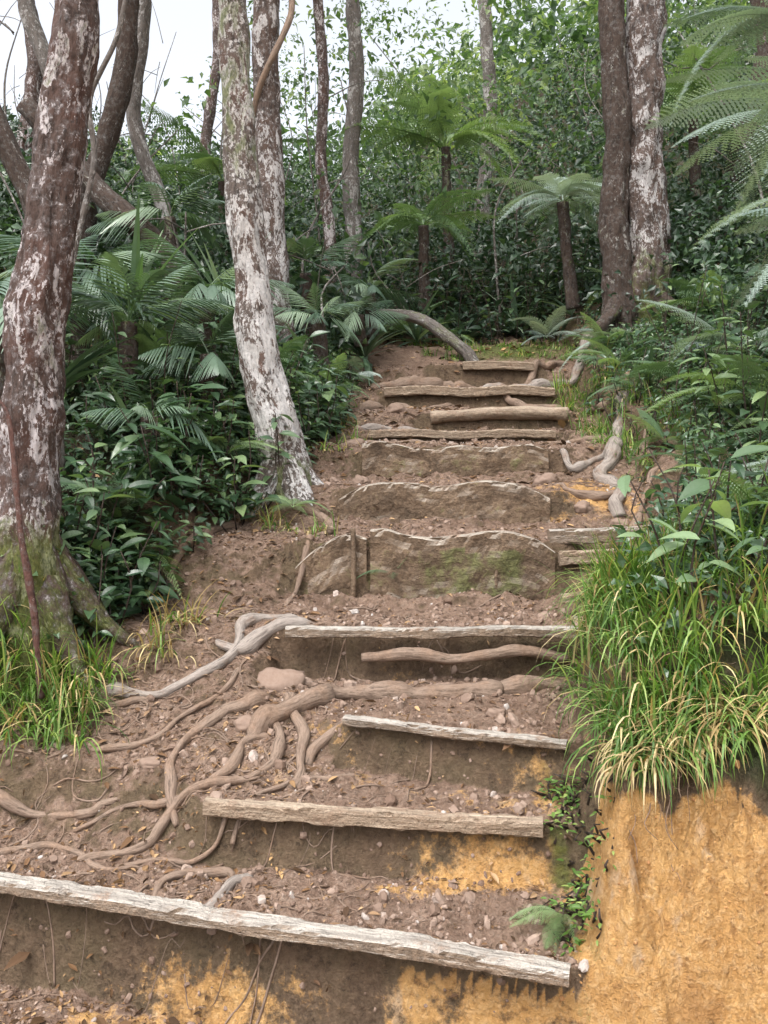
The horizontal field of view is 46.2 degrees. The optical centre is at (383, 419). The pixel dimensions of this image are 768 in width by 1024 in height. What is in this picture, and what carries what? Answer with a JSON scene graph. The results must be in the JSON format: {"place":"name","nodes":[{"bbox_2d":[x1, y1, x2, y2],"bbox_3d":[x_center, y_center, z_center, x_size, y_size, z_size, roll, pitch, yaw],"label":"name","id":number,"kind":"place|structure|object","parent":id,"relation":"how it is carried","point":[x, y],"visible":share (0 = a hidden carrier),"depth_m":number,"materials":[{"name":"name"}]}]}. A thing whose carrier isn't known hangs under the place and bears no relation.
{"place":"outdoors","nodes":[
{"label":"outdoors","id":0,"kind":"place"},
{"bbox_2d":[0,0,748,192],"label":"sky","id":1,"kind":"structure","parent":0,"point":[191,20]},
{"bbox_2d":[0,48,767,1023],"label":"ground","id":2,"kind":"structure","parent":0,"point":[708,964],"depth_m":3.17,"materials":[{"name":"soil"}]},
{"bbox_2d":[0,399,44,698],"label":"sapling stem","id":3,"kind":"object","parent":2,"relation":"on","point":[28,579],"visible":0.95,"depth_m":3.75,"materials":[{"name":"brown plant"}]},
{"bbox_2d":[13,0,42,202],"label":"tree","id":4,"kind":"object","parent":2,"relation":"on","point":[33,81],"visible":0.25,"depth_m":11.91,"materials":[{"name":"grey plant"}]},
{"bbox_2d":[17,0,48,75],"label":"tree","id":5,"kind":"object","parent":2,"relation":"on","point":[30,20],"visible":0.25,"depth_m":9.93,"materials":[{"name":"grey plant"}]},
{"bbox_2d":[0,105,70,345],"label":"tree","id":6,"kind":"object","parent":2,"relation":"on","point":[15,165],"visible":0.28,"depth_m":7.13,"materials":[{"name":"grey plant"}]},
{"bbox_2d":[0,235,105,398],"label":"palm","id":7,"kind":"object","parent":2,"relation":"on","point":[3,367],"visible":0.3,"depth_m":5.33,"materials":[{"name":"green plant"}]},
{"bbox_2d":[0,789,117,819],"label":"tree root","id":8,"kind":"object","parent":2,"relation":"on","point":[10,803],"visible":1,"depth_m":3.42,"materials":[{"name":"brown plant"}]},
{"bbox_2d":[0,0,138,710],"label":"tree","id":9,"kind":"object","parent":2,"relation":"on","point":[37,301],"visible":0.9,"depth_m":3.94,"materials":[{"name":"brown plant"}]},
{"bbox_2d":[0,841,142,871],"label":"tree root","id":10,"kind":"object","parent":2,"relation":"on","point":[40,845],"visible":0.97,"depth_m":3.30,"materials":[{"name":"brown plant"}]},
{"bbox_2d":[0,565,147,781],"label":"grass clump","id":11,"kind":"object","parent":2,"relation":"on","point":[71,699],"visible":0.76,"depth_m":3.71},
{"bbox_2d":[0,234,168,382],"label":"palm","id":12,"kind":"object","parent":2,"relation":"on","point":[124,254],"visible":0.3,"depth_m":6.14,"materials":[{"name":"green plant"}]},
{"bbox_2d":[59,0,127,474],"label":"liana","id":13,"kind":"object","parent":2,"relation":"on","point":[90,182],"visible":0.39,"depth_m":4.89,"materials":[{"name":"brown plant"}]},
{"bbox_2d":[64,335,137,442],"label":"strap leaf plant","id":14,"kind":"object","parent":2,"relation":"on","point":[83,361],"visible":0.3,"depth_m":5.52,"materials":[{"name":"green plant"}]},
{"bbox_2d":[76,0,139,285],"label":"tree","id":15,"kind":"object","parent":2,"relation":"on","point":[118,98],"visible":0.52,"depth_m":8.42,"materials":[{"name":"grey plant"}]},
{"bbox_2d":[2,266,236,417],"bbox_3d":[-1.848,-0.604,6.440,1.717,1.376,2.714,0,0,0],"label":"broadleaf shrub","id":16,"kind":"object","parent":2,"relation":"on","point":[70,341],"visible":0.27,"depth_m":5.67,"materials":[{"name":"green plant"}]},
{"bbox_2d":[79,355,217,460],"bbox_3d":[-1.331,0.064,5.217,0.847,0.842,0.804,0,0,0],"label":"palm","id":17,"kind":"object","parent":2,"relation":"on","point":[177,415],"visible":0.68,"depth_m":5.05,"materials":[{"name":"green plant"}]},
{"bbox_2d":[73,194,226,345],"bbox_3d":[-1.674,-0.788,6.283,1.143,1.415,1.240,0,0,26],"label":"strap leaf plant","id":18,"kind":"object","parent":2,"relation":"on","point":[137,269],"visible":0.4,"depth_m":6.12,"materials":[{"name":"green plant"}]},
{"bbox_2d":[77,311,227,379],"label":"fern","id":19,"kind":"object","parent":2,"relation":"on","point":[140,337],"visible":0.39,"depth_m":5.82,"materials":[{"name":"green plant"}]},
{"bbox_2d":[71,252,234,404],"bbox_3d":[-1.587,-0.234,5.671,1.063,1.434,1.130,0,0,20],"label":"palm","id":20,"kind":"object","parent":2,"relation":"on","point":[129,328],"visible":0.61,"depth_m":5.64,"materials":[{"name":"green plant"}]},
{"bbox_2d":[126,0,179,245],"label":"tree","id":21,"kind":"object","parent":2,"relation":"on","point":[139,142],"visible":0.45,"depth_m":8.94,"materials":[{"name":"grey plant"}]},
{"bbox_2d":[85,174,229,319],"bbox_3d":[-1.947,-1.268,7.838,1.391,1.540,1.275,0,0,0],"label":"palm","id":22,"kind":"object","parent":2,"relation":"on","point":[148,213],"visible":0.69,"depth_m":7.90,"materials":[{"name":"green plant"}]},
{"bbox_2d":[91,667,239,752],"bbox_3d":[-0.864,1.205,3.738,0.677,0.243,0.126,0,0,-37],"label":"tree root","id":23,"kind":"object","parent":2,"relation":"on","point":[115,747],"visible":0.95,"depth_m":3.66,"materials":[{"name":"brown plant"}]},
{"bbox_2d":[73,732,268,832],"bbox_3d":[-0.778,1.394,3.417,0.757,0.296,0.176,0,0,-21],"label":"tree root","id":24,"kind":"object","parent":2,"relation":"on","point":[231,765],"visible":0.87,"depth_m":3.40,"materials":[{"name":"brown plant"}]},
{"bbox_2d":[0,330,353,651],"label":"broadleaf shrub","id":25,"kind":"object","parent":2,"relation":"on","point":[145,568],"visible":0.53,"depth_m":4.94,"materials":[{"name":"green plant"}]},
{"bbox_2d":[75,721,285,860],"bbox_3d":[-0.713,1.413,3.403,0.834,0.410,0.257,0,0,-35],"label":"tree root","id":26,"kind":"object","parent":2,"relation":"on","point":[276,753],"visible":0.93,"depth_m":3.34,"materials":[{"name":"brown plant"}]},
{"bbox_2d":[120,579,246,674],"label":"grass clump","id":27,"kind":"object","parent":2,"relation":"on","point":[163,622],"visible":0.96,"depth_m":4.08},
{"bbox_2d":[32,374,350,614],"bbox_3d":[-1.263,0.393,5.286,1.196,1.343,2.974,0,0,21],"label":"broadleaf shrub","id":28,"kind":"object","parent":2,"relation":"on","point":[164,459],"visible":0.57,"depth_m":4.72,"materials":[{"name":"green plant"}]},
{"bbox_2d":[152,866,234,895],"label":"tree root","id":29,"kind":"object","parent":2,"relation":"on","point":[219,872],"visible":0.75,"depth_m":3.14,"materials":[{"name":"brown plant"}]},
{"bbox_2d":[104,613,298,697],"bbox_3d":[-0.767,1.053,4.047,0.949,0.293,0.232,0,0,-32],"label":"tree root","id":30,"kind":"object","parent":2,"relation":"on","point":[243,622],"visible":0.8,"depth_m":3.92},
{"bbox_2d":[157,512,248,619],"bbox_3d":[-0.988,0.740,4.724,0.210,0.444,1.041,0,0,14],"label":"tree root","id":31,"kind":"object","parent":2,"relation":"on","point":[214,530],"visible":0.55,"depth_m":4.71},
{"bbox_2d":[200,0,220,221],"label":"tree","id":32,"kind":"object","parent":2,"relation":"on","point":[207,125],"visible":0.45,"depth_m":14.93,"materials":[{"name":"brown plant"}]},
{"bbox_2d":[135,310,287,421],"bbox_3d":[-1.141,-0.148,5.723,0.800,1.062,1.072,0,0,19],"label":"palm","id":33,"kind":"object","parent":2,"relation":"on","point":[209,361],"visible":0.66,"depth_m":5.63,"materials":[{"name":"green plant"}]},
{"bbox_2d":[116,102,315,278],"bbox_3d":[-1.787,-2.266,10.407,2.026,2.542,2.071,0,0,-43],"label":"tree fern","id":34,"kind":"object","parent":2,"relation":"on","point":[200,160],"visible":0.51,"depth_m":10.41,"materials":[{"name":"green plant"}]},
{"bbox_2d":[140,228,294,353],"bbox_3d":[-1.191,-0.689,6.629,1.051,1.283,1.159,0,0,0],"label":"palm","id":35,"kind":"object","parent":2,"relation":"on","point":[209,292],"visible":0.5,"depth_m":6.47,"materials":[{"name":"green plant"}]},
{"bbox_2d":[164,689,272,827],"bbox_3d":[-0.688,1.319,3.607,0.182,0.355,0.632,0,0,28],"label":"tree root","id":36,"kind":"object","parent":2,"relation":"on","point":[249,700],"visible":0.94,"depth_m":3.61,"materials":[{"name":"brown plant"}]},
{"bbox_2d":[215,615,313,654],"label":"tree root","id":37,"kind":"object","parent":2,"relation":"on","point":[253,641],"visible":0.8,"depth_m":4.08,"materials":[{"name":"brown plant"}]},
{"bbox_2d":[218,0,323,515],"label":"tree","id":38,"kind":"object","parent":2,"relation":"on","point":[267,392],"visible":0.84,"depth_m":5.41,"materials":[{"name":"grey plant"}]},
{"bbox_2d":[251,0,296,352],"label":"tree","id":39,"kind":"object","parent":2,"relation":"on","point":[267,40],"visible":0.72,"depth_m":7.89,"materials":[{"name":"grey plant"}]},
{"bbox_2d":[257,667,305,691],"bbox_3d":[-0.479,1.188,3.980,0.278,0.187,0.172,0,0,0],"label":"rock","id":40,"kind":"object","parent":2,"relation":"on","point":[275,679],"visible":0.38,"depth_m":3.93,"materials":[{"name":"stone"}]},
{"bbox_2d":[200,324,367,441],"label":"broadleaf shrub","id":41,"kind":"object","parent":2,"relation":"on","point":[342,413],"visible":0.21,"depth_m":6.99,"materials":[{"name":"green plant"}]},
{"bbox_2d":[0,871,570,986],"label":"timber step","id":42,"kind":"object","parent":2,"relation":"on","point":[403,945],"visible":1,"depth_m":2.77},
{"bbox_2d":[245,492,338,537],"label":"grass clump","id":43,"kind":"object","parent":2,"relation":"on","point":[265,518],"visible":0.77,"depth_m":5.04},
{"bbox_2d":[282,692,310,787],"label":"tree root","id":44,"kind":"object","parent":2,"relation":"on","point":[301,726],"visible":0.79,"depth_m":3.56,"materials":[{"name":"brown plant"}]},
{"bbox_2d":[284,501,336,605],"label":"tree root","id":45,"kind":"object","parent":2,"relation":"on","point":[319,514],"visible":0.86,"depth_m":4.94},
{"bbox_2d":[273,282,363,370],"bbox_3d":[-0.592,-0.752,7.591,0.856,0.814,0.881,0,0,0],"label":"palm","id":46,"kind":"object","parent":2,"relation":"on","point":[318,323],"visible":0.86,"depth_m":7.55,"materials":[{"name":"green plant"}]},
{"bbox_2d":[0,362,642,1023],"bbox_3d":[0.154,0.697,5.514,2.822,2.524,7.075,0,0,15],"label":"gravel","id":47,"kind":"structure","parent":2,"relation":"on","point":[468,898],"depth_m":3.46,"materials":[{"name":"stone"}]},
{"bbox_2d":[286,234,362,340],"bbox_3d":[-0.707,-1.234,8.589,0.926,1.075,1.155,0,0,43],"label":"palm","id":48,"kind":"object","parent":2,"relation":"on","point":[308,242],"visible":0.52,"depth_m":8.55,"materials":[{"name":"green plant"}]},
{"bbox_2d":[313,0,337,331],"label":"tree","id":49,"kind":"object","parent":2,"relation":"on","point":[328,217],"visible":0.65,"depth_m":9.95,"materials":[{"name":"grey plant"}]},
{"bbox_2d":[295,534,366,593],"bbox_3d":[-0.275,0.828,4.691,0.370,0.473,0.068,0,0,2],"label":"timber step","id":50,"kind":"object","parent":2,"relation":"on","point":[328,565],"visible":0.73,"depth_m":4.67,"materials":[{"name":"rock"},{"name":"wood"}]},
{"bbox_2d":[339,0,364,312],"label":"tree","id":51,"kind":"object","parent":2,"relation":"on","point":[355,96],"visible":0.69,"depth_m":10.92,"materials":[{"name":"grey plant"}]},
{"bbox_2d":[318,288,408,347],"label":"palm","id":52,"kind":"object","parent":2,"relation":"on","point":[357,321],"visible":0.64,"depth_m":8.54,"materials":[{"name":"green plant"}]},
{"bbox_2d":[329,316,412,385],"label":"strap leaf plant","id":53,"kind":"object","parent":2,"relation":"on","point":[373,341],"visible":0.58,"depth_m":8.67,"materials":[{"name":"green plant"}]},
{"bbox_2d":[203,796,542,837],"bbox_3d":[-0.050,1.388,3.145,1.191,0.066,0.067,0,0,8],"label":"timber step","id":54,"kind":"object","parent":2,"relation":"on","point":[399,819],"visible":1,"depth_m":3.12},
{"bbox_2d":[0,396,756,1023],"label":"rootlets and twigs","id":55,"kind":"object","parent":2,"relation":"on","point":[146,704],"visible":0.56,"depth_m":3.40,"materials":[{"name":"wood"}]},
{"bbox_2d":[336,258,425,338],"bbox_3d":[-0.084,-1.231,9.272,1.000,0.772,1.020,0,0,13],"label":"palm","id":56,"kind":"object","parent":2,"relation":"on","point":[371,288],"visible":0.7,"depth_m":9.26,"materials":[{"name":"green plant"}]},
{"bbox_2d":[0,98,766,1023],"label":"fallen leaves","id":57,"kind":"object","parent":2,"relation":"on","point":[18,957],"depth_m":3.73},
{"bbox_2d":[0,0,766,354],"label":"sapling stems","id":58,"kind":"object","parent":2,"relation":"on","point":[132,180],"visible":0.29,"depth_m":10.28,"materials":[{"name":"brown plant"}]},
{"bbox_2d":[0,0,767,355],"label":"undergrowth","id":59,"kind":"object","parent":2,"relation":"on","point":[508,248],"visible":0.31,"depth_m":11.21,"materials":[{"name":"green plant"}]},
{"bbox_2d":[0,156,767,679],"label":"bank foliage","id":60,"kind":"object","parent":2,"relation":"on","point":[692,282],"visible":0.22,"depth_m":5.60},
{"bbox_2d":[9,0,764,341],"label":"canopy foliage","id":61,"kind":"object","parent":2,"relation":"on","point":[497,90],"visible":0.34,"depth_m":12.71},
{"bbox_2d":[18,0,756,220],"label":"distant forest","id":62,"kind":"object","parent":2,"relation":"on","point":[583,25],"visible":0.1,"depth_m":23.77,"materials":[{"name":"green plant"}]},
{"bbox_2d":[246,675,574,734],"bbox_3d":[0.129,1.213,3.857,1.469,0.208,0.230,0,0,-14],"label":"tree root","id":63,"kind":"object","parent":2,"relation":"on","point":[265,717],"visible":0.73,"depth_m":3.84,"materials":[{"name":"brown plant"}]},
{"bbox_2d":[370,375,474,388],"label":"tree root","id":64,"kind":"object","parent":2,"relation":"on","point":[412,380],"visible":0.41,"depth_m":8.38,"materials":[{"name":"brown plant"}]},
{"bbox_2d":[354,188,495,313],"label":"tree fern","id":65,"kind":"object","parent":2,"relation":"on","point":[423,241],"visible":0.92,"depth_m":10.14,"materials":[{"name":"green plant"}]},
{"bbox_2d":[378,309,478,360],"bbox_3d":[0.444,-0.829,9.091,1.051,0.623,0.142,0,0,15],"label":"fallen trunk","id":66,"kind":"object","parent":2,"relation":"on","point":[465,351],"visible":0.83,"depth_m":9.02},
{"bbox_2d":[285,625,579,639],"bbox_3d":[0.220,0.951,4.029,1.320,0.059,0.068,0,0,0],"label":"timber step","id":67,"kind":"object","parent":2,"relation":"on","point":[418,632],"visible":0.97,"depth_m":4.00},
{"bbox_2d":[339,66,544,274],"bbox_3d":[0.671,-3.025,11.316,2.478,2.355,2.471,0,0,22],"label":"tree fern","id":68,"kind":"object","parent":2,"relation":"on","point":[474,131],"visible":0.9,"depth_m":11.17,"materials":[{"name":"green plant"}]},
{"bbox_2d":[337,480,549,523],"bbox_3d":[0.345,0.537,5.224,1.230,0.375,0.075,0,0,0],"label":"timber step","id":69,"kind":"object","parent":2,"relation":"on","point":[490,500],"visible":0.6,"depth_m":5.20,"materials":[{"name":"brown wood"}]},
{"bbox_2d":[350,528,554,600],"bbox_3d":[0.354,0.800,4.660,1.054,0.481,0.094,0,0,0],"label":"timber step","id":70,"kind":"object","parent":2,"relation":"on","point":[484,562],"visible":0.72,"depth_m":4.63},
{"bbox_2d":[342,714,567,750],"bbox_3d":[0.256,1.182,3.407,0.864,0.044,0.055,0,0,18],"label":"timber step","id":71,"kind":"object","parent":2,"relation":"on","point":[492,736],"visible":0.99,"depth_m":3.38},
{"bbox_2d":[362,441,548,477],"bbox_3d":[0.455,0.293,5.765,1.190,0.321,0.082,0,0,0],"label":"timber step","id":72,"kind":"object","parent":2,"relation":"on","point":[385,459],"visible":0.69,"depth_m":5.74,"materials":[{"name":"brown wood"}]},
{"bbox_2d":[367,429,555,439],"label":"timber step","id":73,"kind":"object","parent":2,"relation":"on","point":[466,435],"visible":0.98,"depth_m":6.41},
{"bbox_2d":[222,200,705,344],"bbox_3d":[0.924,-1.781,10.483,5.410,2.018,2.508,0,0,0],"label":"broadleaf shrub","id":74,"kind":"object","parent":2,"relation":"on","point":[449,318],"visible":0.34,"depth_m":10.11,"materials":[{"name":"green plant"}]},
{"bbox_2d":[361,644,567,664],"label":"tree root","id":75,"kind":"object","parent":2,"relation":"on","point":[430,655],"visible":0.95,"depth_m":3.99,"materials":[{"name":"brown plant"}]},
{"bbox_2d":[384,385,554,396],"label":"timber step","id":76,"kind":"object","parent":2,"relation":"on","point":[526,390],"visible":1,"depth_m":7.63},
{"bbox_2d":[471,0,496,260],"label":"tree","id":77,"kind":"object","parent":2,"relation":"on","point":[486,37],"visible":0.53,"depth_m":13.91,"materials":[{"name":"grey plant"}]},
{"bbox_2d":[407,335,577,360],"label":"grass clump","id":78,"kind":"object","parent":2,"relation":"on","point":[504,345],"visible":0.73,"depth_m":9.22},
{"bbox_2d":[463,361,533,370],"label":"timber step","id":79,"kind":"object","parent":2,"relation":"on","point":[495,365],"visible":1,"depth_m":8.54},
{"bbox_2d":[430,406,568,423],"bbox_3d":[0.889,-0.038,6.965,1.066,0.146,0.111,0,0,0],"label":"timber step","id":80,"kind":"object","parent":2,"relation":"on","point":[517,413],"visible":0.98,"depth_m":6.92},
{"bbox_2d":[508,901,577,955],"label":"fern","id":81,"kind":"object","parent":2,"relation":"on","point":[553,922],"visible":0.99,"depth_m":2.78,"materials":[{"name":"green plant"}]},
{"bbox_2d":[488,172,602,309],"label":"tree fern","id":82,"kind":"object","parent":2,"relation":"on","point":[572,299],"visible":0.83,"depth_m":9.25,"materials":[{"name":"green plant"}]},
{"bbox_2d":[510,306,585,345],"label":"fern","id":83,"kind":"object","parent":2,"relation":"on","point":[539,326],"visible":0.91,"depth_m":9.28,"materials":[{"name":"green plant"}]},
{"bbox_2d":[531,754,615,956],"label":"climbing creeper","id":84,"kind":"object","parent":2,"relation":"on","point":[579,901],"visible":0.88,"depth_m":2.93,"materials":[{"name":"green leaf foliage"},{"name":"dark bark"}]},
{"bbox_2d":[547,525,649,543],"bbox_3d":[1.181,0.599,4.732,0.648,0.098,0.068,0,0,-7],"label":"timber plank","id":85,"kind":"object","parent":2,"relation":"on","point":[566,536],"visible":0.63,"depth_m":4.69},
{"bbox_2d":[592,390,635,517],"bbox_3d":[1.541,0.182,5.950,0.248,0.809,1.718,0,0,19],"label":"tree root","id":86,"kind":"object","parent":2,"relation":"on","point":[616,499],"visible":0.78,"depth_m":5.70,"materials":[{"name":"brown plant"}]},
{"bbox_2d":[556,337,676,367],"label":"fern","id":87,"kind":"object","parent":2,"relation":"on","point":[603,360],"visible":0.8,"depth_m":7.26,"materials":[{"name":"green plant"}]},
{"bbox_2d":[547,336,719,480],"bbox_3d":[1.771,-0.172,6.909,0.995,1.259,2.870,0,0,0],"label":"grass clump","id":88,"kind":"object","parent":2,"relation":"on","point":[602,429],"visible":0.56,"depth_m":6.47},
{"bbox_2d":[522,457,767,811],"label":"grass clump","id":89,"kind":"object","parent":2,"relation":"on","point":[597,595],"visible":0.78,"depth_m":3.00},
{"bbox_2d":[593,0,698,345],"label":"tree","id":90,"kind":"object","parent":2,"relation":"on","point":[633,218],"visible":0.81,"depth_m":8.34,"materials":[{"name":"grey plant"}]},
{"bbox_2d":[572,304,739,452],"bbox_3d":[2.027,-0.560,7.421,0.990,1.563,3.692,0,0,0],"label":"broadleaf shrub","id":91,"kind":"object","parent":2,"relation":"on","point":[655,412],"visible":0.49,"depth_m":6.51,"materials":[{"name":"green plant"}]},
{"bbox_2d":[559,665,767,815],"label":"grass clump","id":92,"kind":"object","parent":2,"relation":"on","point":[725,725],"visible":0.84,"depth_m":2.72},
{"bbox_2d":[624,406,704,461],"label":"fern","id":93,"kind":"object","parent":2,"relation":"on","point":[657,428],"visible":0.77,"depth_m":5.60,"materials":[{"name":"green plant"}]},
{"bbox_2d":[581,44,767,247],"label":"tree fern","id":94,"kind":"object","parent":2,"relation":"on","point":[675,87],"visible":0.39,"depth_m":9.91,"materials":[{"name":"green plant"}]},
{"bbox_2d":[608,359,758,388],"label":"fern","id":95,"kind":"object","parent":2,"relation":"on","point":[659,365],"visible":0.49,"depth_m":6.23,"materials":[{"name":"green plant"}]},
{"bbox_2d":[600,284,767,567],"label":"broadleaf shrub","id":96,"kind":"object","parent":2,"relation":"on","point":[741,471],"visible":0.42,"depth_m":4.72,"materials":[{"name":"green plant"}]},
{"bbox_2d":[617,445,767,616],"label":"broadleaf shrub","id":97,"kind":"object","parent":2,"relation":"on","point":[720,507],"visible":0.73,"depth_m":3.13,"materials":[{"name":"green plant"}]},
{"bbox_2d":[632,353,767,422],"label":"fern","id":98,"kind":"object","parent":2,"relation":"on","point":[704,392],"visible":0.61,"depth_m":5.53,"materials":[{"name":"green plant"}]},
{"bbox_2d":[636,270,765,324],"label":"fern","id":99,"kind":"object","parent":2,"relation":"on","point":[691,291],"visible":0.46,"depth_m":7.89,"materials":[{"name":"green plant"}]},
{"bbox_2d":[636,253,767,463],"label":"broadleaf shrub","id":100,"kind":"object","parent":2,"relation":"on","point":[763,402],"visible":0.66,"depth_m":5.57,"materials":[{"name":"green plant"}]},
{"bbox_2d":[640,299,767,367],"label":"fern","id":101,"kind":"object","parent":2,"relation":"on","point":[702,336],"visible":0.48,"depth_m":6.55,"materials":[{"name":"green plant"}]},
{"bbox_2d":[645,78,767,212],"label":"tree fern","id":102,"kind":"object","parent":2,"relation":"on","point":[763,112],"visible":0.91,"depth_m":6.65,"materials":[{"name":"green plant"}]},
{"bbox_2d":[663,0,767,127],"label":"tree fern","id":103,"kind":"object","parent":2,"relation":"on","point":[761,12],"visible":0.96,"depth_m":7.50,"materials":[{"name":"green plant"}]},
{"bbox_2d":[664,54,767,242],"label":"tree fern","id":104,"kind":"object","parent":2,"relation":"on","point":[755,83],"visible":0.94,"depth_m":4.88,"materials":[{"name":"green plant"}]},
{"bbox_2d":[676,354,767,477],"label":"fern","id":105,"kind":"object","parent":2,"relation":"on","point":[757,419],"visible":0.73,"depth_m":4.69,"materials":[{"name":"green plant"}]},
{"bbox_2d":[689,197,767,318],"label":"tree fern","id":106,"kind":"object","parent":2,"relation":"on","point":[739,213],"visible":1,"depth_m":4.17,"materials":[{"name":"green plant"}]},
{"bbox_2d":[696,467,767,537],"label":"fern","id":107,"kind":"object","parent":2,"relation":"on","point":[743,493],"visible":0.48,"depth_m":3.40,"materials":[{"name":"green plant"}]},
{"bbox_2d":[718,0,767,235],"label":"tree","id":108,"kind":"object","parent":2,"relation":"on","point":[762,50],"visible":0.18,"depth_m":10.91,"materials":[{"name":"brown plant"}]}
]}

